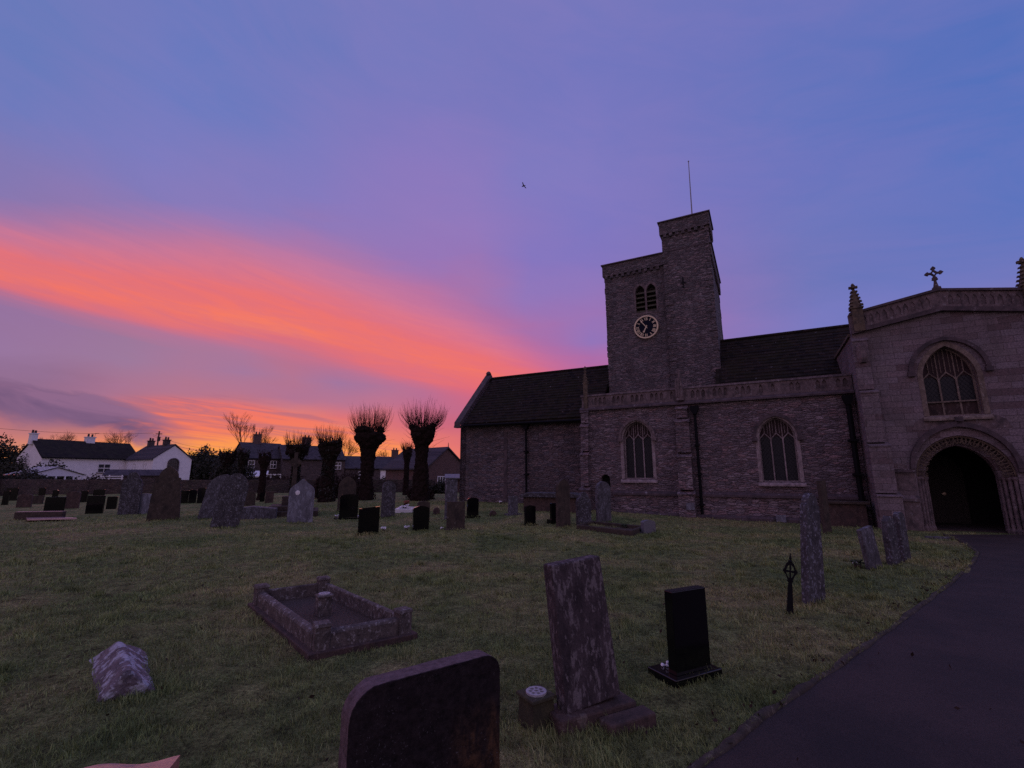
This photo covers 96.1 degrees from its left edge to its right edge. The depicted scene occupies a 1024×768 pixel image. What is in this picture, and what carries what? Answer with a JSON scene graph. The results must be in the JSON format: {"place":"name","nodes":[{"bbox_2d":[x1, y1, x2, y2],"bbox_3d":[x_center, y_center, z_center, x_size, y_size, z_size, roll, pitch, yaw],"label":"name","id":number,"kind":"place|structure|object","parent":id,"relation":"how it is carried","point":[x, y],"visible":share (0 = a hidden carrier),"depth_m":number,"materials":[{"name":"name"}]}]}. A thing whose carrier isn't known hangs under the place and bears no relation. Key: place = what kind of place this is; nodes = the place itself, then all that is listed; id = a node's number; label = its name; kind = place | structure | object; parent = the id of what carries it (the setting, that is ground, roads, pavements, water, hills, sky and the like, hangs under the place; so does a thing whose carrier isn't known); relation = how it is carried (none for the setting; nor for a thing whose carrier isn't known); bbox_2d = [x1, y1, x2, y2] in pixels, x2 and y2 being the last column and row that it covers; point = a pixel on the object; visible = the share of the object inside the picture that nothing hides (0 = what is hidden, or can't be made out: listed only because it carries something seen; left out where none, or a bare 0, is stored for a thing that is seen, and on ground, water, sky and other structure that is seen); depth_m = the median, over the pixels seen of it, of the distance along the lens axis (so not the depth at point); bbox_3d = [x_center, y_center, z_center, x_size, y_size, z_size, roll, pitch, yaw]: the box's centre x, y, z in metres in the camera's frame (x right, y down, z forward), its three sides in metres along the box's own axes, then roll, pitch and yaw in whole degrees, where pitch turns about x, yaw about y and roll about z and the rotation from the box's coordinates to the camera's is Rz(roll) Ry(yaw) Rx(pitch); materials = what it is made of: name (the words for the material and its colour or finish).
{"place":"outdoors","nodes":[
{"label":"outdoors","id":0,"kind":"place"},
{"bbox_2d":[0,492,1017,767],"bbox_3d":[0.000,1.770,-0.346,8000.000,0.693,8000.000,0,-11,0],"label":"ground","id":1,"kind":"structure","parent":0,"point":[664,700],"depth_m":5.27,"materials":[{"name":"green plant"}]},
{"bbox_2d":[1,491,10,504],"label":"headstone","id":2,"kind":"object","parent":1,"relation":"on","point":[5,497],"visible":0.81,"depth_m":25.61,"materials":[{"name":"black stone"}]},
{"bbox_2d":[0,432,24,473],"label":"evergreen tree","id":3,"kind":"object","parent":1,"relation":"on","point":[7,452],"visible":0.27,"depth_m":73.17,"materials":[{"name":"green plant"}]},
{"bbox_2d":[6,488,18,500],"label":"headstone","id":4,"kind":"object","parent":1,"relation":"on","point":[13,494],"visible":0.53,"depth_m":29.56,"materials":[{"name":"black stone"}]},
{"bbox_2d":[0,452,28,477],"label":"hedge","id":5,"kind":"object","parent":1,"relation":"on","point":[11,468],"visible":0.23,"depth_m":59.96,"materials":[{"name":"green plant"}]},
{"bbox_2d":[15,494,33,507],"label":"headstone","id":6,"kind":"object","parent":1,"relation":"on","point":[24,500],"visible":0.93,"depth_m":23.93,"materials":[{"name":"red stone"}]},
{"bbox_2d":[0,463,55,478],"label":"bush","id":7,"kind":"object","parent":1,"relation":"on","point":[25,474],"visible":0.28,"depth_m":41.16,"materials":[{"name":"green plant"}]},
{"bbox_2d":[32,495,44,503],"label":"headstone","id":8,"kind":"object","parent":1,"relation":"on","point":[38,499],"visible":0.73,"depth_m":26.75,"materials":[{"name":"stone"}]},
{"bbox_2d":[2,466,84,479],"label":"conservatory","id":9,"kind":"object","parent":1,"relation":"on","point":[54,471],"visible":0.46,"depth_m":44.20,"materials":[{"name":"white paint"}]},
{"bbox_2d":[13,511,76,520],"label":"fallen headstone","id":10,"kind":"object","parent":1,"relation":"on","point":[39,515],"visible":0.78,"depth_m":17.41,"materials":[{"name":"stone"}]},
{"bbox_2d":[43,497,66,510],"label":"headstone","id":11,"kind":"object","parent":1,"relation":"on","point":[54,504],"visible":0.81,"depth_m":21.37,"materials":[{"name":"black stone"}]},
{"bbox_2d":[32,459,79,479],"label":"bush","id":12,"kind":"object","parent":1,"relation":"on","point":[60,477],"visible":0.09,"depth_m":51.26,"materials":[{"name":"green plant"}]},
{"bbox_2d":[65,491,81,508],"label":"headstone","id":13,"kind":"object","parent":1,"relation":"on","point":[73,498],"visible":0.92,"depth_m":23.57,"materials":[{"name":"red stone"}]},
{"bbox_2d":[16,430,134,479],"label":"house","id":14,"kind":"structure","parent":1,"relation":"on","point":[88,456],"depth_m":63.41,"materials":[{"name":"paint"}]},
{"bbox_2d":[97,464,110,472],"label":"window","id":15,"kind":"structure","parent":14,"relation":"in","point":[102,468],"depth_m":65.23,"materials":[{"name":"white paint"}]},
{"bbox_2d":[80,491,88,501],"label":"headstone","id":16,"kind":"object","parent":1,"relation":"on","point":[84,495],"visible":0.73,"depth_m":28.41,"materials":[{"name":"black stone"}]},
{"bbox_2d":[85,495,105,513],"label":"headstone","id":17,"kind":"object","parent":1,"relation":"on","point":[95,504],"visible":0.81,"depth_m":20.12,"materials":[{"name":"black stone"}]},
{"bbox_2d":[83,473,110,479],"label":"bush","id":18,"kind":"object","parent":1,"relation":"on","point":[92,478],"visible":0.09,"depth_m":42.00,"materials":[{"name":"green plant"}]},
{"bbox_2d":[93,489,105,494],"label":"headstone","id":19,"kind":"object","parent":1,"relation":"on","point":[98,491],"visible":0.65,"depth_m":27.38,"materials":[{"name":"black stone"}]},
{"bbox_2d":[106,496,117,508],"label":"headstone","id":20,"kind":"object","parent":1,"relation":"on","point":[112,501],"visible":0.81,"depth_m":23.06,"materials":[{"name":"black stone"}]},
{"bbox_2d":[103,430,137,443],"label":"bare tree","id":21,"kind":"object","parent":1,"relation":"on","point":[120,440],"visible":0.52,"depth_m":99.46,"materials":[{"name":"brown plant"}]},
{"bbox_2d":[89,641,154,702],"bbox_3d":[-3.416,2.464,4.032,0.482,0.263,1.306,10,-15,-41],"label":"rock","id":22,"kind":"object","parent":1,"relation":"on","point":[119,670],"visible":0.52,"depth_m":3.78,"materials":[{"name":"white stone"}]},
{"bbox_2d":[117,472,142,514],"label":"headstone","id":23,"kind":"object","parent":1,"relation":"on","point":[131,493],"visible":0.92,"depth_m":19.84,"materials":[{"name":"stone"}]},
{"bbox_2d":[85,755,179,767],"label":"headstone","id":24,"kind":"object","parent":1,"relation":"on","point":[172,762],"visible":1,"depth_m":1.76,"materials":[{"name":"pink stone"}]},
{"bbox_2d":[102,469,177,479],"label":"garage","id":25,"kind":"structure","parent":1,"relation":"on","point":[148,474],"depth_m":49.56,"materials":[{"name":"stone"}]},
{"bbox_2d":[139,493,151,513],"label":"headstone","id":26,"kind":"object","parent":1,"relation":"on","point":[144,502],"visible":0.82,"depth_m":20.04,"materials":[{"name":"stone"}]},
{"bbox_2d":[124,437,193,479],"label":"house","id":27,"kind":"structure","parent":1,"relation":"on","point":[151,455],"depth_m":65.74,"materials":[{"name":"paint"}]},
{"bbox_2d":[167,458,179,470],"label":"arched window","id":28,"kind":"structure","parent":27,"relation":"in","point":[174,462],"depth_m":65.19,"materials":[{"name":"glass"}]},
{"bbox_2d":[146,467,180,520],"bbox_3d":[-12.976,4.156,17.280,1.010,2.076,0.160,5,-12,-25],"label":"headstone","id":29,"kind":"object","parent":1,"relation":"on","point":[165,501],"visible":0.95,"depth_m":17.21,"materials":[{"name":"stone"}]},
{"bbox_2d":[181,490,189,502],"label":"headstone","id":30,"kind":"object","parent":1,"relation":"on","point":[184,496],"visible":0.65,"depth_m":26.39,"materials":[{"name":"black stone"}]},
{"bbox_2d":[188,490,197,502],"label":"headstone","id":31,"kind":"object","parent":1,"relation":"on","point":[192,496],"visible":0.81,"depth_m":26.41,"materials":[{"name":"black stone"}]},
{"bbox_2d":[187,443,213,479],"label":"evergreen tree","id":32,"kind":"object","parent":1,"relation":"on","point":[197,456],"visible":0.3,"depth_m":87.27,"materials":[{"name":"green plant"}]},
{"bbox_2d":[197,488,205,502],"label":"headstone","id":33,"kind":"object","parent":1,"relation":"on","point":[201,494],"visible":0.77,"depth_m":26.10,"materials":[{"name":"black stone"}]},
{"bbox_2d":[193,448,217,479],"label":"evergreen tree","id":34,"kind":"object","parent":1,"relation":"on","point":[202,469],"visible":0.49,"depth_m":77.26,"materials":[{"name":"green plant"}]},
{"bbox_2d":[197,474,229,518],"bbox_3d":[-11.396,4.433,17.906,0.996,1.838,0.140,16,-17,-23],"label":"headstone","id":35,"kind":"object","parent":1,"relation":"on","point":[208,505],"visible":0.55,"depth_m":17.73,"materials":[{"name":"grey stone"}]},
{"bbox_2d":[0,479,434,495],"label":"boundary wall","id":36,"kind":"structure","parent":1,"relation":"on","point":[33,486],"depth_m":36.94,"materials":[{"name":"grey stone"}]},
{"bbox_2d":[218,447,237,474],"bbox_3d":[-18.452,5.759,29.715,1.230,3.471,1.149,0,-11,0],"label":"pollard tree","id":37,"kind":"object","parent":1,"relation":"on","point":[227,459],"visible":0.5,"depth_m":29.59,"materials":[{"name":"brown plant"}]},
{"bbox_2d":[210,473,248,527],"bbox_3d":[-9.111,3.818,14.914,0.780,1.847,0.140,14,-16,-24],"label":"headstone","id":38,"kind":"object","parent":1,"relation":"on","point":[230,502],"visible":0.94,"depth_m":14.85,"materials":[{"name":"stone"}]},
{"bbox_2d":[208,451,256,479],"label":"bush","id":39,"kind":"object","parent":1,"relation":"on","point":[216,472],"visible":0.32,"depth_m":57.87,"materials":[{"name":"green plant"}]},
{"bbox_2d":[237,447,250,476],"bbox_3d":[-17.454,5.764,29.692,0.800,3.416,0.799,0,-11,0],"label":"pollard tree","id":40,"kind":"object","parent":1,"relation":"on","point":[242,461],"visible":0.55,"depth_m":29.65,"materials":[{"name":"brown plant"}]},
{"bbox_2d":[224,412,273,442],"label":"bare tree","id":41,"kind":"object","parent":1,"relation":"on","point":[253,427],"visible":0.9,"depth_m":95.62,"materials":[{"name":"brown plant"}]},
{"bbox_2d":[244,491,255,505],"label":"headstone","id":42,"kind":"object","parent":1,"relation":"on","point":[250,498],"visible":0.79,"depth_m":24.17,"materials":[{"name":"stone"}]},
{"bbox_2d":[231,432,280,473],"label":"house","id":43,"kind":"structure","parent":1,"relation":"on","point":[274,463],"depth_m":78.36,"materials":[{"name":"brick"}]},
{"bbox_2d":[241,506,277,519],"bbox_3d":[-9.980,4.976,17.657,1.700,0.560,0.600,4,-12,-22],"label":"chest tomb","id":44,"kind":"object","parent":1,"relation":"on","point":[254,512],"visible":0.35,"depth_m":17.50,"materials":[{"name":"grey stone"}]},
{"bbox_2d":[256,449,271,499],"bbox_3d":[-14.935,5.446,27.661,0.952,3.208,0.830,0,-11,0],"label":"pollard tree","id":45,"kind":"object","parent":1,"relation":"on","point":[264,460],"visible":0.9,"depth_m":27.54,"materials":[{"name":"brown plant"}]},
{"bbox_2d":[265,491,273,502],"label":"headstone","id":46,"kind":"object","parent":1,"relation":"on","point":[269,496],"visible":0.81,"depth_m":25.50,"materials":[{"name":"red stone"}]},
{"bbox_2d":[257,473,307,479],"bbox_3d":[-19.616,8.723,39.128,5.086,2.342,3.413,0,-11,0],"label":"bush","id":47,"kind":"object","parent":1,"relation":"on","point":[278,478],"visible":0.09,"depth_m":39.04,"materials":[{"name":"green plant"}]},
{"bbox_2d":[268,452,317,516],"bbox_3d":[-9.325,4.295,19.650,2.100,2.712,2.100,4,-12,-22],"label":"stone cross","id":48,"kind":"object","parent":1,"relation":"on","point":[295,462],"visible":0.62,"depth_m":19.14,"materials":[{"name":"stone"}]},
{"bbox_2d":[283,430,314,495],"bbox_3d":[-13.806,5.159,29.520,2.078,4.563,2.033,-5,-12,24],"label":"pollard tree","id":49,"kind":"object","parent":1,"relation":"on","point":[301,448],"visible":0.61,"depth_m":29.33,"materials":[{"name":"brown plant"}]},
{"bbox_2d":[286,479,314,522],"bbox_3d":[-7.535,4.237,16.446,0.832,1.648,0.130,4,-12,-20],"label":"headstone","id":50,"kind":"object","parent":1,"relation":"on","point":[300,506],"visible":0.93,"depth_m":16.38,"materials":[{"name":"stone"}]},
{"bbox_2d":[278,435,346,479],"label":"house","id":51,"kind":"structure","parent":1,"relation":"on","point":[311,467],"depth_m":79.57,"materials":[{"name":"stone"}]},
{"bbox_2d":[314,473,338,497],"bbox_3d":[-11.378,6.446,28.337,1.662,2.642,1.769,0,-11,0],"label":"bush","id":52,"kind":"object","parent":1,"relation":"on","point":[316,487],"visible":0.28,"depth_m":28.05,"materials":[{"name":"green plant"}]},
{"bbox_2d":[312,422,349,502],"bbox_3d":[-10.400,4.466,25.916,2.119,4.762,2.123,0,-11,0],"label":"pollard tree","id":53,"kind":"object","parent":1,"relation":"on","point":[329,450],"visible":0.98,"depth_m":25.61,"materials":[{"name":"brown plant"}]},
{"bbox_2d":[247,575,417,661],"bbox_3d":[-2.219,2.706,5.442,1.088,0.390,2.483,10,-15,-41],"label":"kerbed grave","id":54,"kind":"object","parent":1,"relation":"on","point":[354,622],"visible":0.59,"depth_m":4.97,"materials":[{"name":"grey stone"}]},
{"bbox_2d":[314,592,333,616],"bbox_3d":[-2.252,2.657,5.491,0.185,0.304,0.185,8,-13,-34],"label":"flower vase","id":55,"kind":"object","parent":54,"relation":"on","point":[323,604],"visible":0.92,"depth_m":5.44,"materials":[{"name":"grey stone"}]},
{"bbox_2d":[334,494,358,519],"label":"headstone","id":56,"kind":"object","parent":1,"relation":"on","point":[348,505],"visible":0.81,"depth_m":17.93,"materials":[{"name":"black stone"}]},
{"bbox_2d":[337,477,355,511],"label":"headstone","id":57,"kind":"object","parent":1,"relation":"on","point":[347,485],"visible":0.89,"depth_m":20.91,"materials":[{"name":"stone"}]},
{"bbox_2d":[338,467,360,491],"bbox_3d":[-13.023,8.063,36.919,2.025,2.766,3.458,0,-11,0],"label":"bush","id":58,"kind":"object","parent":1,"relation":"on","point":[356,478],"visible":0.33,"depth_m":36.76,"materials":[{"name":"green plant"}]},
{"bbox_2d":[342,440,359,455],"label":"bare tree","id":59,"kind":"object","parent":1,"relation":"on","point":[351,447],"visible":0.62,"depth_m":108.73,"materials":[{"name":"brown plant"}]},
{"bbox_2d":[357,506,379,535],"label":"headstone","id":60,"kind":"object","parent":1,"relation":"on","point":[368,519],"visible":0.69,"depth_m":13.22,"materials":[{"name":"black stone"}]},
{"bbox_2d":[348,402,393,500],"bbox_3d":[-8.417,3.898,26.891,2.757,6.042,2.682,-6,-13,28],"label":"pollard tree","id":61,"kind":"object","parent":1,"relation":"on","point":[368,439],"visible":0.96,"depth_m":26.44,"materials":[{"name":"brown plant"}]},
{"bbox_2d":[344,448,398,479],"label":"house","id":62,"kind":"structure","parent":1,"relation":"on","point":[352,463],"depth_m":85.85,"materials":[{"name":"brick"}]},
{"bbox_2d":[381,481,395,517],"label":"headstone","id":63,"kind":"object","parent":1,"relation":"on","point":[388,499],"visible":0.94,"depth_m":18.23,"materials":[{"name":"stone"}]},
{"bbox_2d":[395,506,413,512],"bbox_3d":[-4.696,5.581,20.388,0.956,0.220,1.671,0,-11,0],"label":"kerbed grave","id":64,"kind":"object","parent":1,"relation":"on","point":[400,509],"visible":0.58,"depth_m":19.60,"materials":[{"name":"white stone"}]},
{"bbox_2d":[400,441,413,494],"bbox_3d":[-7.572,6.002,32.979,1.096,4.051,1.112,6,-13,-29],"label":"pollard tree","id":65,"kind":"object","parent":1,"relation":"on","point":[407,456],"visible":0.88,"depth_m":32.84,"materials":[{"name":"brown plant"}]},
{"bbox_2d":[338,650,499,767],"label":"headstone","id":66,"kind":"object","parent":1,"relation":"on","point":[444,712],"visible":1,"depth_m":2.11,"materials":[{"name":"stone"}]},
{"bbox_2d":[405,486,434,499],"bbox_3d":[-5.377,6.639,27.210,1.684,1.833,1.830,0,-11,0],"label":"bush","id":67,"kind":"object","parent":1,"relation":"on","point":[408,493],"visible":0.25,"depth_m":26.89,"materials":[{"name":"green plant"}]},
{"bbox_2d":[412,506,428,530],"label":"headstone","id":68,"kind":"object","parent":1,"relation":"on","point":[420,517],"visible":0.93,"depth_m":14.14,"materials":[{"name":"black stone"}]},
{"bbox_2d":[382,442,459,483],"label":"house","id":69,"kind":"structure","parent":1,"relation":"on","point":[442,461],"depth_m":45.43,"materials":[{"name":"red brick"}]},
{"bbox_2d":[417,501,429,521],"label":"headstone","id":70,"kind":"object","parent":1,"relation":"on","point":[424,503],"visible":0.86,"depth_m":16.61,"materials":[{"name":"stone"}]},
{"bbox_2d":[399,398,450,500],"bbox_3d":[-5.185,3.609,26.411,2.929,6.309,2.902,9,-14,-37],"label":"pollard tree","id":71,"kind":"object","parent":1,"relation":"on","point":[422,433],"visible":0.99,"depth_m":25.99,"materials":[{"name":"brown plant"}]},
{"bbox_2d":[429,479,444,493],"bbox_3d":[-5.480,8.174,35.101,1.954,1.855,1.340,0,-11,0],"label":"hedge","id":72,"kind":"object","parent":1,"relation":"on","point":[438,487],"visible":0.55,"depth_m":34.89,"materials":[{"name":"green plant"}]},
{"bbox_2d":[444,479,457,520],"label":"headstone","id":73,"kind":"object","parent":1,"relation":"on","point":[451,490],"visible":0.69,"depth_m":17.06,"materials":[{"name":"grey stone"}]},
{"bbox_2d":[445,474,459,491],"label":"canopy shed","id":74,"kind":"structure","parent":1,"relation":"on","point":[452,476],"depth_m":37.27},
{"bbox_2d":[444,501,466,530],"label":"headstone","id":75,"kind":"object","parent":1,"relation":"on","point":[456,514],"visible":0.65,"depth_m":14.38,"materials":[{"name":"stone"}]},
{"bbox_2d":[465,497,479,517],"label":"headstone","id":76,"kind":"object","parent":1,"relation":"on","point":[472,507],"visible":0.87,"depth_m":17.47,"materials":[{"name":"black stone"}]},
{"bbox_2d":[504,496,521,515],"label":"headstone","id":77,"kind":"object","parent":1,"relation":"on","point":[512,505],"visible":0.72,"depth_m":17.97,"materials":[{"name":"grey stone"}]},
{"bbox_2d":[37,550,1023,764],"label":"fallen leaves","id":78,"kind":"object","parent":1,"relation":"on","point":[714,719],"visible":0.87,"depth_m":4.33,"materials":[{"name":"brown plant"}]},
{"bbox_2d":[523,505,538,525],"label":"headstone","id":79,"kind":"object","parent":1,"relation":"on","point":[529,513],"visible":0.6,"depth_m":15.18,"materials":[{"name":"black stone"}]},
{"bbox_2d":[516,684,556,733],"bbox_3d":[0.168,2.253,3.170,0.207,0.254,0.207,7,-13,-32],"label":"flower vase","id":80,"kind":"object","parent":1,"relation":"on","point":[536,704],"visible":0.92,"depth_m":3.12,"materials":[{"name":"stone"}]},
{"bbox_2d":[519,492,578,512],"bbox_3d":[1.709,5.075,19.464,2.600,0.937,1.100,-4,-12,20],"label":"chest tomb","id":81,"kind":"object","parent":1,"relation":"on","point":[541,501],"visible":0.56,"depth_m":19.17,"materials":[{"name":"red stone"}]},
{"bbox_2d":[547,503,555,523],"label":"headstone","id":82,"kind":"object","parent":1,"relation":"on","point":[552,520],"visible":0.55,"depth_m":15.58,"materials":[{"name":"black stone"}]},
{"bbox_2d":[556,479,570,526],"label":"headstone","id":83,"kind":"object","parent":1,"relation":"on","point":[563,517],"visible":0.94,"depth_m":14.80,"materials":[{"name":"stone"}]},
{"bbox_2d":[543,555,655,736],"bbox_3d":[0.605,1.867,3.267,0.690,1.190,0.380,6,-12,-26],"label":"headstone","id":84,"kind":"object","parent":1,"relation":"on","point":[585,675],"visible":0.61,"depth_m":3.25,"materials":[{"name":"grey stone"}]},
{"bbox_2d":[595,481,611,521],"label":"headstone","id":85,"kind":"object","parent":1,"relation":"on","point":[603,499],"visible":0.94,"depth_m":15.87,"materials":[{"name":"grey stone"}]},
{"bbox_2d":[577,521,640,535],"bbox_3d":[3.015,4.452,14.098,1.333,0.240,2.448,10,-15,-41],"label":"kerbed grave","id":86,"kind":"object","parent":1,"relation":"on","point":[631,530],"visible":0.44,"depth_m":13.83,"materials":[{"name":"stone"}]},
{"bbox_2d":[576,492,591,525],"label":"headstone","id":87,"kind":"object","parent":86,"relation":"on","point":[583,507],"visible":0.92,"depth_m":15.08,"materials":[{"name":"stone"}]},
{"bbox_2d":[640,520,655,533],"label":"headstone","id":88,"kind":"object","parent":1,"relation":"on","point":[648,526],"visible":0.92,"depth_m":13.42,"materials":[{"name":"grey stone"}]},
{"bbox_2d":[648,585,721,688],"bbox_3d":[1.483,2.174,4.000,0.540,0.768,0.320,6,-12,-26],"label":"headstone","id":89,"kind":"object","parent":1,"relation":"on","point":[687,632],"visible":0.86,"depth_m":3.90,"materials":[{"name":"black stone"}]},
{"bbox_2d":[454,160,1023,534],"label":"church","id":90,"kind":"structure","parent":1,"relation":"on","point":[911,408],"depth_m":17.73,"materials":[{"name":"stone"}]},
{"bbox_2d":[618,417,657,482],"bbox_3d":[5.375,2.804,19.592,1.620,2.740,0.435,-6,-13,28],"label":"window","id":91,"kind":"structure","parent":90,"relation":"in","point":[639,438],"depth_m":19.70,"materials":[{"name":"glass"}]},
{"bbox_2d":[752,413,806,486],"bbox_3d":[9.931,2.438,17.175,1.660,2.690,0.435,-6,-13,28],"label":"window","id":92,"kind":"structure","parent":90,"relation":"in","point":[778,461],"depth_m":17.26,"materials":[{"name":"glass"}]},
{"bbox_2d":[783,553,797,614],"bbox_3d":[3.445,2.484,5.697,0.167,0.749,0.082,1,-9,26],"label":"iron grave marker","id":93,"kind":"object","parent":1,"relation":"on","point":[789,609],"visible":0.98,"depth_m":5.68,"materials":[{"name":"black metal"}]},
{"bbox_2d":[800,493,825,605],"bbox_3d":[4.095,2.287,6.288,0.374,1.561,0.100,13,-15,-24],"label":"headstone","id":94,"kind":"object","parent":1,"relation":"on","point":[812,578],"visible":0.92,"depth_m":6.23,"materials":[{"name":"stone"}]},
{"bbox_2d":[816,480,831,533],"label":"headstone","id":95,"kind":"object","parent":1,"relation":"on","point":[824,506],"visible":0.81,"depth_m":13.72,"materials":[{"name":"stone"}]},
{"bbox_2d":[687,533,978,767],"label":"path kerb","id":96,"kind":"structure","parent":1,"relation":"on","point":[742,732],"depth_m":3.58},
{"bbox_2d":[828,500,869,526],"bbox_3d":[11.218,4.453,15.504,1.320,1.000,1.000,-6,-12,27],"label":"chest tomb","id":97,"kind":"object","parent":1,"relation":"on","point":[848,513],"visible":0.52,"depth_m":15.15,"materials":[{"name":"red stone"}]},
{"bbox_2d":[856,525,882,569],"bbox_3d":[6.486,3.032,8.331,0.363,0.845,0.080,-7,-7,-25],"label":"headstone","id":98,"kind":"object","parent":1,"relation":"on","point":[868,546],"visible":0.71,"depth_m":8.29,"materials":[{"name":"grey stone"}]},
{"bbox_2d":[881,516,900,565],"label":"headstone","id":99,"kind":"object","parent":1,"relation":"on","point":[890,541],"visible":0.73,"depth_m":8.64,"materials":[{"name":"stone"}]},
{"bbox_2d":[893,512,910,561],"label":"headstone","id":100,"kind":"object","parent":1,"relation":"on","point":[902,535],"visible":0.77,"depth_m":9.06,"materials":[{"name":"stone"}]},
{"bbox_2d":[0,0,1023,458],"label":"sky","id":101,"kind":"structure","parent":0,"point":[290,215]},
{"bbox_2d":[704,535,1023,767],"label":"path","id":102,"kind":"structure","parent":0,"point":[894,704],"depth_m":3.54,"materials":[{"name":"grey asphalt"}]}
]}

